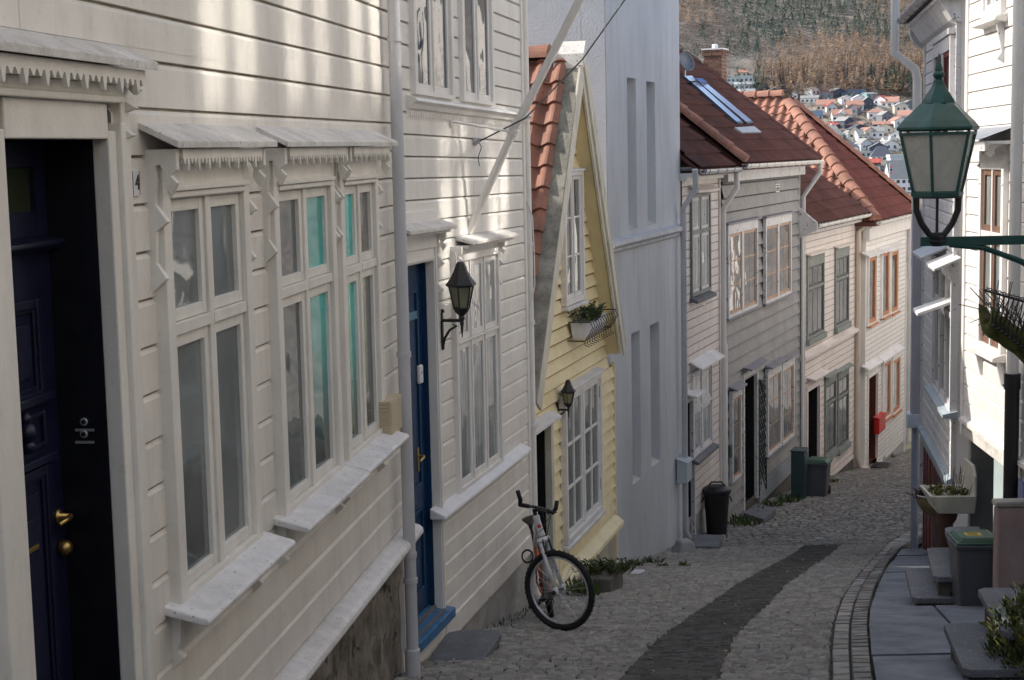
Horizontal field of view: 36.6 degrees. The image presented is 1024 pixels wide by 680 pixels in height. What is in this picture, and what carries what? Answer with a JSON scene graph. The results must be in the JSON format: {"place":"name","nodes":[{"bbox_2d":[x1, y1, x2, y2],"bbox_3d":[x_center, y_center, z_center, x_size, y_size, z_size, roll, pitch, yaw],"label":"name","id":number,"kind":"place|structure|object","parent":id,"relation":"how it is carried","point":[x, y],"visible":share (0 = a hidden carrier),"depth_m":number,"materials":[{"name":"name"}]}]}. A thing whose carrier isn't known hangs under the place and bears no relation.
{"place":"outdoors","nodes":[
{"label":"outdoors","id":0,"kind":"place"},
{"bbox_2d":[391,449,922,679],"bbox_3d":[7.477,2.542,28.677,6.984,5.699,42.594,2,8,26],"label":"road","id":1,"kind":"structure","parent":0,"point":[871,511],"depth_m":14.54,"materials":[{"name":"stone"}]},
{"bbox_2d":[429,630,500,664],"bbox_3d":[-0.388,2.503,11.543,0.429,0.306,1.300,0,7,10],"label":"doorstep","id":2,"kind":"object","parent":1,"relation":"on","point":[466,645],"visible":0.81,"depth_m":11.76,"materials":[{"name":"stone"}]},
{"bbox_2d":[516,490,595,630],"bbox_3d":[0.366,1.863,13.595,0.647,1.436,1.582,-1,7,0],"label":"bicycle","id":3,"kind":"object","parent":1,"relation":"on","point":[540,562],"visible":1,"depth_m":13.07,"materials":[{"name":"rubber"}]},
{"bbox_2d":[559,575,600,595],"bbox_3d":[0.733,2.555,16.038,0.435,0.194,0.468,-5,8,-27],"label":"weed tuft","id":4,"kind":"object","parent":1,"relation":"on","point":[581,590],"visible":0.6,"depth_m":16.01,"materials":[{"name":"green plant"}]},
{"bbox_2d":[570,554,638,592],"bbox_3d":[0.972,2.507,16.531,0.678,0.403,0.642,-6,8,-33],"label":"planter","id":5,"kind":"object","parent":1,"relation":"on","point":[608,575],"visible":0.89,"depth_m":16.43,"materials":[{"name":"grey stone"}]},
{"bbox_2d":[390,526,921,679],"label":"litter","id":6,"kind":"object","parent":1,"relation":"on","point":[692,611],"visible":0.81,"depth_m":13.57,"materials":[{"name":"brown plant"}]},
{"bbox_2d":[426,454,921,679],"bbox_3d":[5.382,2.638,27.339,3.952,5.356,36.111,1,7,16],"label":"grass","id":7,"kind":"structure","parent":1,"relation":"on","point":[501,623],"depth_m":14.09,"materials":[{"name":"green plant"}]},
{"bbox_2d":[672,538,696,552],"bbox_3d":[2.501,3.019,22.387,0.318,0.260,0.407,-3,7,-14],"label":"concrete wedge","id":8,"kind":"object","parent":1,"relation":"on","point":[682,545],"visible":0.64,"depth_m":22.27,"materials":[{"name":"concrete"}]},
{"bbox_2d":[692,534,723,548],"bbox_3d":[2.923,3.034,23.149,0.473,0.070,0.742,0,7,9],"label":"doorstep","id":9,"kind":"object","parent":1,"relation":"on","point":[702,541],"visible":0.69,"depth_m":23.13,"materials":[{"name":"stone"}]},
{"bbox_2d":[702,481,731,534],"bbox_3d":[3.307,2.710,24.994,0.466,0.873,0.466,4,9,37],"label":"rubbish bin","id":10,"kind":"object","parent":1,"relation":"on","point":[716,498],"visible":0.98,"depth_m":24.85,"materials":[{"name":"black plastic"}]},
{"bbox_2d":[730,513,763,527],"bbox_3d":[3.972,3.047,26.249,0.575,0.209,0.514,-1,7,0],"label":"weed tuft","id":11,"kind":"object","parent":1,"relation":"on","point":[740,521],"visible":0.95,"depth_m":26.20,"materials":[{"name":"green plant"}]},
{"bbox_2d":[744,503,775,522],"bbox_3d":[4.332,3.043,27.081,0.450,0.100,1.131,2,7,24],"label":"doorstep","id":12,"kind":"object","parent":1,"relation":"on","point":[767,513],"visible":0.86,"depth_m":26.96,"materials":[{"name":"stone"}]},
{"bbox_2d":[760,497,783,507],"bbox_3d":[4.834,3.029,28.772,0.529,0.175,0.432,-1,7,0],"label":"weed tuft","id":13,"kind":"object","parent":1,"relation":"on","point":[771,504],"visible":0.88,"depth_m":28.82,"materials":[{"name":"green plant"}]},
{"bbox_2d":[776,493,803,503],"bbox_3d":[5.223,3.002,29.425,0.518,0.203,0.477,-5,8,-28],"label":"weed tuft","id":14,"kind":"object","parent":1,"relation":"on","point":[789,499],"visible":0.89,"depth_m":29.37,"materials":[{"name":"green plant"}]},
{"bbox_2d":[790,447,808,498],"bbox_3d":[5.601,2.634,30.138,0.285,1.043,0.430,2,7,21],"label":"utility cabinet","id":15,"kind":"object","parent":1,"relation":"on","point":[799,471],"visible":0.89,"depth_m":29.96,"materials":[{"name":"green paint"}]},
{"bbox_2d":[808,456,832,496],"bbox_3d":[6.032,2.693,30.453,0.474,0.749,0.559,2,7,21],"label":"wheeled bin","id":16,"kind":"object","parent":1,"relation":"on","point":[819,467],"visible":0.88,"depth_m":30.26,"materials":[{"name":"grey plastic"}]},
{"bbox_2d":[832,522,921,679],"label":"kerb","id":17,"kind":"structure","parent":1,"relation":"on","point":[862,587],"depth_m":13.20,"materials":[{"name":"stone"}]},
{"bbox_2d":[871,462,890,467],"bbox_3d":[9.146,3.102,38.336,0.422,0.020,0.700,2,7,22],"label":"doormat","id":18,"kind":"object","parent":1,"relation":"on","point":[881,465],"visible":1,"depth_m":38.27,"materials":[{"name":"black plastic"}]},
{"bbox_2d":[679,0,923,222],"bbox_3d":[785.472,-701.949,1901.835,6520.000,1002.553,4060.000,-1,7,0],"label":"hillside","id":19,"kind":"structure","parent":0,"point":[731,60],"depth_m":1117.95,"materials":[{"name":"brown plant"}]},
{"bbox_2d":[0,0,423,679],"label":"wooden house","id":20,"kind":"structure","parent":19,"relation":"on","point":[206,456],"depth_m":6.65,"materials":[{"name":"beige paint"}]},
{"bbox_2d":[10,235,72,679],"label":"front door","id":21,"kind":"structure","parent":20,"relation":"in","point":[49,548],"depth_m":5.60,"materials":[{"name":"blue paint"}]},
{"bbox_2d":[138,122,295,667],"bbox_3d":[-1.250,0.167,6.750,0.213,2.231,1.345,0,7,8],"label":"window","id":22,"kind":"structure","parent":20,"relation":"in","point":[200,207],"depth_m":6.65,"materials":[{"name":"beige paint"}]},
{"bbox_2d":[256,126,370,568],"bbox_3d":[-1.055,-0.023,8.265,0.240,2.236,1.380,0,7,8],"label":"window","id":23,"kind":"structure","parent":20,"relation":"in","point":[299,194],"depth_m":8.19,"materials":[{"name":"beige paint"}]},
{"bbox_2d":[329,129,408,504],"bbox_3d":[-0.876,-0.187,9.507,0.227,2.224,1.187,0,7,8],"label":"window","id":24,"kind":"structure","parent":20,"relation":"in","point":[358,224],"depth_m":9.46,"materials":[{"name":"beige paint"}]},
{"bbox_2d":[393,0,544,672],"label":"wooden house","id":25,"kind":"structure","parent":19,"relation":"on","point":[473,404],"depth_m":12.63,"materials":[{"name":"white paint"}]},
{"bbox_2d":[408,264,428,613],"bbox_3d":[-0.742,0.767,11.347,0.143,2.655,0.854,0,7,14],"label":"front door","id":26,"kind":"structure","parent":25,"relation":"in","point":[414,287],"depth_m":11.59,"materials":[{"name":"blue paint"}]},
{"bbox_2d":[406,0,455,99],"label":"window","id":27,"kind":"structure","parent":25,"relation":"in","point":[431,22],"depth_m":11.51,"materials":[{"name":"white paint"}]},
{"bbox_2d":[441,261,475,349],"bbox_3d":[-0.399,-0.259,11.810,0.270,0.683,0.211,-3,7,-17],"label":"wall lantern","id":28,"kind":"object","parent":25,"relation":"attached to","point":[460,283],"depth_m":11.76,"materials":[{"name":"black metal"}]},
{"bbox_2d":[455,0,495,105],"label":"window","id":29,"kind":"structure","parent":25,"relation":"in","point":[475,18],"depth_m":12.76,"materials":[{"name":"white paint"}]},
{"bbox_2d":[430,229,531,519],"bbox_3d":[-0.217,0.160,12.984,0.169,2.136,2.947,0,7,14],"label":"window","id":30,"kind":"structure","parent":25,"relation":"in","point":[478,418],"depth_m":12.94,"materials":[{"name":"white paint"}]},
{"bbox_2d":[449,0,583,234],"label":"flagpole","id":31,"kind":"object","parent":25,"relation":"attached to","point":[512,131],"visible":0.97,"depth_m":12.38,"materials":[{"name":"white metal"}]},
{"bbox_2d":[472,0,624,165],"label":"overhead cable","id":32,"kind":"object","parent":25,"relation":"attached to","point":[475,140],"visible":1,"depth_m":12.73,"materials":[{"name":"metal"}]},
{"bbox_2d":[528,41,626,592],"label":"gabled house","id":33,"kind":"structure","parent":19,"relation":"on","point":[575,265],"depth_m":17.03,"materials":[{"name":"yellow paint"}]},
{"bbox_2d":[556,380,575,418],"bbox_3d":[0.591,0.638,16.681,0.218,0.430,0.154,5,9,42],"label":"wall lantern","id":34,"kind":"object","parent":33,"relation":"attached to","point":[568,390],"depth_m":16.63,"materials":[{"name":"black metal"}]},
{"bbox_2d":[560,167,588,310],"bbox_3d":[0.674,-1.138,17.148,0.130,1.546,1.011,1,7,16],"label":"window","id":35,"kind":"structure","parent":33,"relation":"in","point":[572,273],"depth_m":17.16,"materials":[{"name":"white paint"}]},
{"bbox_2d":[558,366,605,550],"bbox_3d":[0.812,1.312,17.748,0.130,1.792,1.880,1,7,16],"label":"window","id":36,"kind":"structure","parent":33,"relation":"in","point":[581,445],"depth_m":17.66,"materials":[{"name":"white paint"}]},
{"bbox_2d":[567,300,617,346],"bbox_3d":[0.932,-0.245,17.684,0.468,0.507,1.508,1,7,15],"label":"flower box","id":37,"kind":"object","parent":33,"relation":"attached to","point":[590,321],"visible":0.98,"depth_m":17.28,"materials":[{"name":"white plastic"}]},
{"bbox_2d":[527,0,686,563],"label":"rendered house","id":38,"kind":"structure","parent":19,"relation":"on","point":[633,57],"depth_m":21.03,"materials":[{"name":"paint"}]},
{"bbox_2d":[680,118,742,540],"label":"wooden house","id":39,"kind":"structure","parent":19,"relation":"on","point":[704,365],"depth_m":24.66,"materials":[{"name":"white paint"}]},
{"bbox_2d":[675,454,693,483],"bbox_3d":[2.604,1.945,23.337,0.190,0.382,0.380,1,7,20],"label":"mailbox","id":40,"kind":"object","parent":39,"relation":"attached to","point":[684,470],"visible":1,"depth_m":23.20,"materials":[{"name":"white metal"}]},
{"bbox_2d":[688,183,719,303],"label":"window","id":41,"kind":"structure","parent":39,"relation":"in","point":[700,284],"depth_m":24.36,"materials":[{"name":"grey paint"}]},
{"bbox_2d":[690,349,724,464],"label":"window","id":42,"kind":"structure","parent":39,"relation":"in","point":[701,378],"depth_m":24.70,"materials":[{"name":"grey paint"}]},
{"bbox_2d":[727,75,752,85],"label":"town house","id":43,"kind":"structure","parent":19,"relation":"on","point":[743,77],"depth_m":1020.97,"materials":[{"name":"white paint"}]},
{"bbox_2d":[679,43,823,521],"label":"wooden house","id":44,"kind":"structure","parent":19,"relation":"on","point":[770,155],"depth_m":28.96,"materials":[{"name":"grey paint"}]},
{"bbox_2d":[679,52,694,75],"bbox_3d":[3.297,-4.979,29.239,0.380,0.914,0.189,-6,8,-34],"label":"satellite dish","id":45,"kind":"object","parent":44,"relation":"attached to","point":[687,61],"visible":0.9,"depth_m":29.19,"materials":[{"name":"metal"}]},
{"bbox_2d":[728,380,747,482],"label":"window","id":46,"kind":"structure","parent":44,"relation":"in","point":[735,394],"depth_m":26.98,"materials":[{"name":"grey paint"}]},
{"bbox_2d":[726,216,760,320],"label":"window","id":47,"kind":"structure","parent":44,"relation":"in","point":[742,234],"depth_m":27.07,"materials":[{"name":"grey paint"}]},
{"bbox_2d":[758,375,766,495],"bbox_3d":[4.718,1.788,29.142,0.036,2.218,0.640,2,7,21],"label":"lattice","id":48,"kind":"object","parent":44,"relation":"attached to","point":[761,390],"visible":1,"depth_m":29.08,"materials":[{"name":"wood"}]},
{"bbox_2d":[765,357,786,458],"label":"window","id":49,"kind":"structure","parent":44,"relation":"in","point":[773,371],"depth_m":29.89,"materials":[{"name":"grey paint"}]},
{"bbox_2d":[762,211,793,305],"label":"window","id":50,"kind":"structure","parent":44,"relation":"in","point":[777,228],"depth_m":29.85,"materials":[{"name":"grey paint"}]},
{"bbox_2d":[782,350,799,446],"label":"window","id":51,"kind":"structure","parent":44,"relation":"in","point":[788,367],"depth_m":31.21,"materials":[{"name":"grey paint"}]},
{"bbox_2d":[680,44,871,474],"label":"wooden house","id":52,"kind":"structure","parent":19,"relation":"on","point":[831,215],"depth_m":35.29,"materials":[{"name":"white paint"}]},
{"bbox_2d":[805,248,828,345],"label":"window","id":53,"kind":"structure","parent":52,"relation":"in","point":[815,260],"depth_m":33.64,"materials":[{"name":"black paint"}]},
{"bbox_2d":[824,369,840,458],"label":"window","id":54,"kind":"structure","parent":52,"relation":"in","point":[831,449],"depth_m":35.42,"materials":[{"name":"black paint"}]},
{"bbox_2d":[834,242,853,333],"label":"window","id":55,"kind":"structure","parent":52,"relation":"in","point":[841,252],"depth_m":36.11,"materials":[{"name":"black paint"}]},
{"bbox_2d":[836,362,853,455],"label":"window","id":56,"kind":"structure","parent":52,"relation":"in","point":[843,442],"depth_m":36.68,"materials":[{"name":"black paint"}]},
{"bbox_2d":[679,0,923,96],"bbox_3d":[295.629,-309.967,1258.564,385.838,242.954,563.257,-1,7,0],"label":"forest","id":57,"kind":"object","parent":19,"relation":"on","point":[833,62],"visible":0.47,"depth_m":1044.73,"materials":[{"name":"brown plant"}]},
{"bbox_2d":[800,94,819,102],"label":"town house","id":58,"kind":"structure","parent":19,"relation":"on","point":[812,98],"depth_m":991.68,"materials":[{"name":"white paint"}]},
{"bbox_2d":[816,98,834,110],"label":"town house","id":59,"kind":"structure","parent":19,"relation":"on","point":[821,104],"depth_m":974.96,"materials":[{"name":"white paint"}]},
{"bbox_2d":[818,89,833,98],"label":"town house","id":60,"kind":"structure","parent":19,"relation":"on","point":[825,93],"depth_m":994.65,"materials":[{"name":"stone"}]},
{"bbox_2d":[739,89,921,467],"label":"wooden house","id":61,"kind":"structure","parent":19,"relation":"on","point":[865,182],"depth_m":40.17,"materials":[{"name":"white paint"}]},
{"bbox_2d":[866,252,878,327],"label":"window","id":62,"kind":"structure","parent":61,"relation":"in","point":[872,263],"depth_m":38.45,"materials":[{"name":"white paint"}]},
{"bbox_2d":[873,412,886,433],"bbox_3d":[9.423,2.123,39.606,0.170,0.446,0.905,2,7,24],"label":"mailbox","id":63,"kind":"object","parent":61,"relation":"attached to","point":[879,422],"visible":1,"depth_m":39.34,"materials":[{"name":"red metal"}]},
{"bbox_2d":[879,245,891,319],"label":"window","id":64,"kind":"structure","parent":61,"relation":"in","point":[885,258],"depth_m":40.06,"materials":[{"name":"white paint"}]},
{"bbox_2d":[881,358,892,421],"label":"window","id":65,"kind":"structure","parent":61,"relation":"in","point":[886,368],"depth_m":40.71,"materials":[{"name":"white paint"}]},
{"bbox_2d":[890,248,900,315],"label":"window","id":66,"kind":"structure","parent":61,"relation":"in","point":[894,277],"depth_m":41.28,"materials":[{"name":"orange paint"}]},
{"bbox_2d":[892,352,902,417],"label":"window","id":67,"kind":"structure","parent":61,"relation":"in","point":[896,360],"depth_m":41.97,"materials":[{"name":"orange paint"}]},
{"bbox_2d":[740,77,922,165],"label":"undergrowth","id":68,"kind":"object","parent":19,"relation":"on","point":[854,115],"visible":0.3,"depth_m":972.89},
{"bbox_2d":[830,108,851,121],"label":"town house","id":69,"kind":"structure","parent":19,"relation":"on","point":[834,114],"depth_m":949.61,"materials":[{"name":"white paint"}]},
{"bbox_2d":[834,116,854,128],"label":"town house","id":70,"kind":"structure","parent":19,"relation":"on","point":[840,121],"depth_m":933.40,"materials":[{"name":"white paint"}]},
{"bbox_2d":[841,88,866,95],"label":"town house","id":71,"kind":"structure","parent":19,"relation":"on","point":[856,91],"depth_m":995.95,"materials":[{"name":"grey paint"}]},
{"bbox_2d":[846,104,861,115],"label":"town house","id":72,"kind":"structure","parent":19,"relation":"on","point":[856,109],"depth_m":960.06,"materials":[{"name":"stone"}]},
{"bbox_2d":[845,100,863,109],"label":"town house","id":73,"kind":"structure","parent":19,"relation":"on","point":[860,103],"depth_m":969.18,"materials":[{"name":"white paint"}]},
{"bbox_2d":[854,129,868,140],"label":"town house","id":74,"kind":"structure","parent":19,"relation":"on","point":[859,133],"depth_m":901.45,"materials":[{"name":"white paint"}]},
{"bbox_2d":[854,138,873,150],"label":"town house","id":75,"kind":"structure","parent":19,"relation":"on","point":[862,142],"depth_m":863.45,"materials":[{"name":"white paint"}]},
{"bbox_2d":[862,96,873,108],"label":"town house","id":76,"kind":"structure","parent":19,"relation":"on","point":[868,102],"depth_m":969.80,"materials":[{"name":"grey paint"}]},
{"bbox_2d":[871,125,884,138],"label":"town house","id":77,"kind":"structure","parent":19,"relation":"on","point":[878,132],"depth_m":902.85,"materials":[{"name":"white paint"}]},
{"bbox_2d":[869,146,890,160],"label":"town house","id":78,"kind":"structure","parent":19,"relation":"on","point":[881,152],"depth_m":817.69,"materials":[{"name":"grey paint"}]},
{"bbox_2d":[875,111,893,120],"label":"town house","id":79,"kind":"structure","parent":19,"relation":"on","point":[884,115],"depth_m":937.36,"materials":[{"name":"stone"}]},
{"bbox_2d":[880,95,900,107],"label":"town house","id":80,"kind":"structure","parent":19,"relation":"on","point":[892,100],"depth_m":970.40,"materials":[{"name":"white paint"}]},
{"bbox_2d":[881,139,899,150],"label":"town house","id":81,"kind":"structure","parent":19,"relation":"on","point":[891,144],"depth_m":857.91,"materials":[{"name":"white paint"}]},
{"bbox_2d":[886,154,903,159],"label":"town house","id":82,"kind":"structure","parent":19,"relation":"on","point":[894,156],"depth_m":765.17,"materials":[{"name":"white paint"}]},
{"bbox_2d":[888,116,904,127],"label":"town house","id":83,"kind":"structure","parent":19,"relation":"on","point":[896,121],"depth_m":927.16,"materials":[{"name":"white paint"}]},
{"bbox_2d":[884,160,910,191],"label":"town house","id":84,"kind":"structure","parent":19,"relation":"on","point":[899,176],"depth_m":707.45,"materials":[{"name":"white paint"}]},
{"bbox_2d":[893,102,908,114],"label":"town house","id":85,"kind":"structure","parent":19,"relation":"on","point":[900,106],"depth_m":956.31,"materials":[{"name":"white paint"}]},
{"bbox_2d":[905,223,919,449],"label":"wooden house","id":86,"kind":"structure","parent":19,"relation":"on","point":[907,446],"depth_m":43.92,"materials":[{"name":"green paint"}]},
{"bbox_2d":[890,0,968,550],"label":"wooden house","id":87,"kind":"structure","parent":19,"relation":"on","point":[939,446],"depth_m":19.70,"materials":[{"name":"grey paint"}]},
{"bbox_2d":[905,488,936,517],"bbox_3d":[5.194,2.030,19.316,0.550,0.378,0.574,1,7,16],"label":"hanging basket","id":88,"kind":"object","parent":87,"relation":"attached to","point":[925,506],"visible":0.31,"depth_m":19.18,"materials":[{"name":"metal"}]},
{"bbox_2d":[933,475,939,547],"bbox_3d":[5.593,2.858,20.179,0.120,2.088,0.750,0,7,10],"label":"basement door","id":89,"kind":"structure","parent":87,"relation":"in","point":[936,525],"depth_m":20.24,"materials":[{"name":"red wood"}]},
{"bbox_2d":[912,246,960,418],"bbox_3d":[5.182,-0.175,18.989,0.330,1.946,2.535,0,7,10],"label":"window","id":90,"kind":"structure","parent":87,"relation":"in","point":[942,390],"depth_m":18.63,"materials":[{"name":"grey paint"}]},
{"bbox_2d":[931,27,955,131],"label":"window","id":91,"kind":"structure","parent":87,"relation":"in","point":[943,44],"depth_m":18.46,"materials":[{"name":"grey paint"}]},
{"bbox_2d":[959,0,1023,532],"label":"wooden house","id":92,"kind":"structure","parent":19,"relation":"on","point":[991,419],"depth_m":14.72,"materials":[{"name":"white paint"}]},
{"bbox_2d":[897,54,1023,266],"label":"street lamp","id":93,"kind":"object","parent":92,"relation":"attached to","point":[937,164],"visible":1,"depth_m":12.19,"materials":[{"name":"green metal"}]},
{"bbox_2d":[966,125,1010,387],"bbox_3d":[4.458,-0.802,14.757,0.340,2.469,1.448,-1,7,4],"label":"window","id":94,"kind":"structure","parent":92,"relation":"in","point":[993,198],"depth_m":14.66,"materials":[{"name":"white paint"}]},
{"bbox_2d":[971,0,1007,62],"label":"window","id":95,"kind":"structure","parent":92,"relation":"in","point":[993,12],"depth_m":14.32,"materials":[{"name":"white paint"}]},
{"bbox_2d":[958,280,1023,363],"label":"moss basket","id":96,"kind":"object","parent":92,"relation":"attached to","point":[1004,331],"visible":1,"depth_m":11.68,"materials":[{"name":"green metal"}]},
{"bbox_2d":[1018,478,1023,497],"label":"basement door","id":97,"kind":"structure","parent":92,"relation":"in","point":[1020,483],"depth_m":14.25,"materials":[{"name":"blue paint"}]},
{"bbox_2d":[869,549,1023,679],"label":"pavement","id":98,"kind":"structure","parent":0,"point":[908,640],"depth_m":12.42,"materials":[{"name":"grey stone"}]},
{"bbox_2d":[945,529,992,605],"bbox_3d":[4.207,2.123,14.100,0.431,0.750,0.484,-1,7,3],"label":"wheeled bin","id":99,"kind":"object","parent":98,"relation":"on","point":[971,561],"visible":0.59,"depth_m":13.91,"materials":[{"name":"grey plastic"}]},
{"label":"ground","id":100,"kind":"structure","parent":0,"visible":0},
{"bbox_2d":[905,568,953,606],"bbox_3d":[4.080,2.462,14.700,0.615,0.325,1.107,0,7,11],"label":"stone step","id":101,"kind":"object","parent":100,"relation":"on","point":[922,587],"visible":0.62,"depth_m":14.46,"materials":[{"name":"stone"}]},
{"bbox_2d":[927,547,951,595],"bbox_3d":[4.207,2.266,14.722,0.455,0.325,1.128,0,7,12],"label":"stone step","id":102,"kind":"object","parent":101,"relation":"on","point":[939,561],"visible":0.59,"depth_m":14.46,"materials":[{"name":"stone"}]},
{"bbox_2d":[945,527,979,545],"bbox_3d":[4.336,2.067,14.765,0.336,0.325,1.112,0,7,12],"label":"stone step","id":103,"kind":"object","parent":102,"relation":"on","point":[948,529],"visible":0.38,"depth_m":15.17,"materials":[{"name":"stone"}]},
{"bbox_2d":[920,458,976,547],"bbox_3d":[4.514,1.950,16.039,0.465,1.401,0.570,-1,7,4],"label":"sink planter","id":104,"kind":"object","parent":100,"relation":"on","point":[948,503],"visible":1,"depth_m":15.86,"materials":[{"name":"ceramic"}]},
{"bbox_2d":[944,623,1023,678],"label":"stone step","id":105,"kind":"object","parent":100,"relation":"on","point":[969,658],"visible":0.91,"depth_m":10.22,"materials":[{"name":"stone"}]},
{"bbox_2d":[978,588,1023,659],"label":"stone step","id":106,"kind":"object","parent":105,"relation":"on","point":[988,597],"visible":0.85,"depth_m":10.72,"materials":[{"name":"stone"}]},
{"bbox_2d":[978,578,1023,679],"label":"evergreen bush","id":107,"kind":"object","parent":100,"relation":"on","point":[997,642],"visible":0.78,"depth_m":10.07,"materials":[{"name":"green plant"}]},
{"bbox_2d":[992,498,1023,587],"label":"stair wall","id":108,"kind":"structure","parent":100,"relation":"on","point":[1008,551],"depth_m":13.32,"materials":[{"name":"pink paint"}]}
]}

